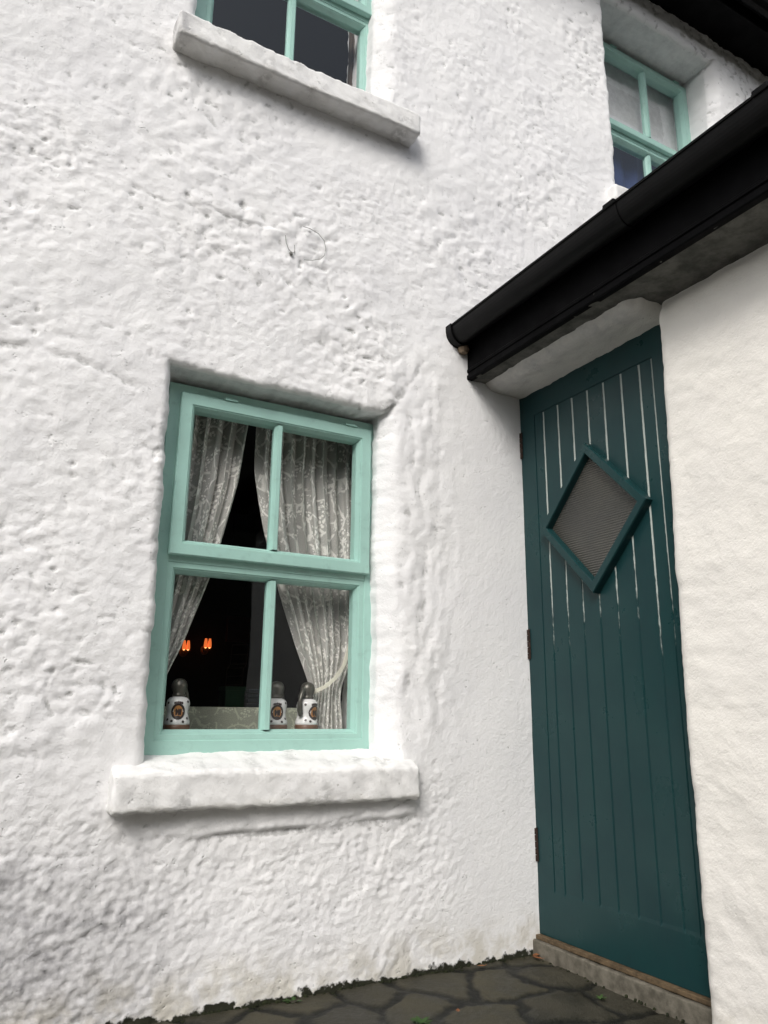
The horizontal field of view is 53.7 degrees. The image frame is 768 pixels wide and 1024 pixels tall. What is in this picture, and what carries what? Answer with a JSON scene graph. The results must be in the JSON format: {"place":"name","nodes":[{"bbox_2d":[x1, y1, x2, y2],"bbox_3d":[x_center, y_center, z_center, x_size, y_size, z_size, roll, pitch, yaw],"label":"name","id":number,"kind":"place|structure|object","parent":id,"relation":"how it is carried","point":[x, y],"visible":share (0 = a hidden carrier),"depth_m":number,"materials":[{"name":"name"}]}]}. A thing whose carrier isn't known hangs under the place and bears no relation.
{"place":"outdoors","nodes":[
{"label":"outdoors","id":0,"kind":"place"},
{"bbox_2d":[152,956,686,1023],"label":"ground","id":1,"kind":"structure","parent":0,"point":[529,990],"depth_m":2.14,"materials":[{"name":"grey stone"}]},
{"bbox_2d":[282,996,301,1003],"bbox_3d":[-0.259,1.377,2.133,0.057,0.012,0.051,9,-17,-28],"label":"weed","id":2,"kind":"object","parent":1,"relation":"on","point":[288,1000],"visible":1,"depth_m":2.14,"materials":[{"name":"green plant"}]},
{"bbox_2d":[0,0,767,1023],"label":"cottage","id":3,"kind":"structure","parent":1,"relation":"on","point":[506,336],"depth_m":2.45,"materials":[{"name":"paint"}]},
{"bbox_2d":[163,678,189,728],"bbox_3d":[-0.644,0.603,2.374,0.084,0.162,0.090,5,-15,-16],"label":"pottery jug","id":4,"kind":"object","parent":3,"relation":"on","point":[177,708],"visible":0.92,"depth_m":2.34,"materials":[{"name":"white ceramic"}]},
{"bbox_2d":[179,640,189,656],"bbox_3d":[-1.659,1.139,6.318,0.080,0.130,0.110,9,-17,-28],"label":"wall lamp","id":5,"kind":"object","parent":3,"relation":"attached to","point":[183,652],"visible":0.98,"depth_m":6.30,"materials":[{"name":"orange metal"}]},
{"bbox_2d":[200,638,211,654],"bbox_3d":[-1.502,1.138,6.409,0.080,0.130,0.110,9,-17,-28],"label":"wall lamp","id":6,"kind":"object","parent":3,"relation":"attached to","point":[205,649],"visible":1,"depth_m":6.39,"materials":[{"name":"orange metal"}]},
{"bbox_2d":[231,513,266,549],"bbox_3d":[-1.176,0.217,6.861,0.400,0.370,0.045,9,-17,-28],"label":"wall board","id":7,"kind":"object","parent":3,"relation":"attached to","point":[247,531],"depth_m":6.82,"materials":[{"name":"black"}]},
{"bbox_2d":[144,382,372,754],"bbox_3d":[-0.378,0.192,2.529,0.769,1.168,0.100,9,-17,-28],"label":"window","id":8,"kind":"structure","parent":3,"relation":"in","point":[177,555],"depth_m":2.49,"materials":[{"name":"teal paint"}]},
{"bbox_2d":[270,681,287,728],"bbox_3d":[-0.361,0.648,2.533,0.084,0.162,0.092,4,-15,-15],"label":"pottery jug","id":9,"kind":"object","parent":3,"relation":"on","point":[278,719],"visible":0.69,"depth_m":2.50,"materials":[{"name":"white ceramic"}]},
{"bbox_2d":[195,0,371,90],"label":"window","id":10,"kind":"structure","parent":3,"relation":"in","point":[353,16],"depth_m":3.22,"materials":[{"name":"teal paint"}]},
{"bbox_2d":[285,226,325,260],"bbox_3d":[-0.281,-0.967,2.733,0.162,0.134,0.014,9,-17,-28],"label":"wire loop","id":11,"kind":"object","parent":3,"relation":"attached to","point":[290,252],"visible":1,"depth_m":2.73,"materials":[{"name":"white metal"}]},
{"bbox_2d":[294,682,318,728],"bbox_3d":[-0.262,0.660,2.576,0.085,0.162,0.084,6,-16,-20],"label":"pottery jug","id":12,"kind":"object","parent":3,"relation":"on","point":[307,707],"visible":0.9,"depth_m":2.54,"materials":[{"name":"white ceramic"}]},
{"bbox_2d":[348,32,354,85],"bbox_3d":[-0.139,-2.079,3.401,0.048,1.170,0.018,9,-17,-28],"label":"brown drape","id":13,"kind":"object","parent":3,"relation":"hanging from","point":[351,55],"visible":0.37,"depth_m":3.38,"materials":[{"name":"fabric"}]},
{"bbox_2d":[519,324,710,997],"bbox_3d":[0.743,0.403,2.514,0.076,1.970,0.804,9,-17,-28],"label":"door","id":14,"kind":"structure","parent":3,"relation":"in","point":[617,856],"depth_m":2.49,"materials":[{"name":"teal wood"}]},
{"bbox_2d":[613,146,656,188],"bbox_3d":[1.417,-1.770,4.299,0.800,0.720,0.039,9,-17,-28],"label":"navy curtain","id":15,"kind":"object","parent":3,"relation":"hanging from","point":[628,171],"visible":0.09,"depth_m":4.34,"materials":[{"name":"fabric"}]},
{"bbox_2d":[604,61,675,150],"bbox_3d":[1.443,-2.326,4.428,0.780,0.560,0.006,9,-17,-28],"label":"window blind","id":16,"kind":"object","parent":3,"relation":"attached to","point":[624,99],"depth_m":4.48,"materials":[{"name":"white fabric"}]},
{"bbox_2d":[603,41,690,176],"bbox_3d":[1.460,-2.056,4.291,0.832,1.190,0.100,9,-17,-28],"label":"window","id":17,"kind":"structure","parent":3,"relation":"in","point":[641,146],"depth_m":4.35,"materials":[{"name":"teal paint"}]},
{"bbox_3d":[-0.436,-0.344,2.764,0.820,0.012,0.012,9,-17,-28],"label":"curtain rod","id":18,"kind":"object","parent":3,"relation":"attached to","visible":0},
{"bbox_2d":[167,415,247,673],"bbox_3d":[-0.632,0.160,2.510,0.336,1.095,0.066,9,-17,-28],"label":"lace curtain","id":19,"kind":"object","parent":18,"relation":"hanging from","point":[218,445],"visible":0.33,"depth_m":2.59,"materials":[{"name":"white fabric"}]},
{"bbox_2d":[254,427,351,728],"bbox_3d":[-0.279,0.216,2.705,0.416,1.097,0.074,9,-17,-28],"label":"lace curtain","id":20,"kind":"object","parent":18,"relation":"hanging from","point":[315,499],"visible":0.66,"depth_m":2.74,"materials":[{"name":"beige fabric"}]},
{"bbox_2d":[142,954,684,1023],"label":"moss","id":21,"kind":"object","parent":1,"relation":"on","point":[256,1005],"visible":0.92,"depth_m":2.18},
{"bbox_2d":[410,1016,431,1023],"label":"weed","id":22,"kind":"object","parent":1,"relation":"on","point":[418,1020],"visible":1,"depth_m":2.00,"materials":[{"name":"green plant"}]},
{"bbox_3d":[-0.665,1.177,3.039,1.240,0.758,0.760,9,-17,-28],"label":"table","id":23,"kind":"object","parent":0,"visible":0},
{"bbox_2d":[163,706,341,728],"bbox_3d":[-0.668,0.935,3.100,1.368,0.264,0.896,9,-17,-28],"label":"tablecloth","id":24,"kind":"object","parent":23,"relation":"on","point":[223,717],"visible":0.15,"depth_m":2.73,"materials":[{"name":"fabric"}]},
{"bbox_2d":[218,686,245,706],"bbox_3d":[-0.636,0.771,3.165,0.088,0.083,0.096,9,-17,-28],"label":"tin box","id":25,"kind":"object","parent":24,"relation":"on","point":[231,696],"visible":0.94,"depth_m":3.13,"materials":[{"name":"green metal"}]},
{"bbox_2d":[225,644,248,685],"bbox_3d":[-0.614,0.638,3.171,0.091,0.174,0.003,9,-17,-28],"label":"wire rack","id":26,"kind":"object","parent":25,"relation":"on","point":[242,663],"visible":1,"depth_m":3.17,"materials":[{"name":"metal"}]},
{"bbox_2d":[244,689,259,706],"bbox_3d":[-0.553,0.790,3.214,0.090,0.074,0.100,9,-17,-28],"label":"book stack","id":27,"kind":"object","parent":24,"relation":"on","point":[251,697],"visible":0.51,"depth_m":3.17,"materials":[{"name":"grey paper"}]}
]}

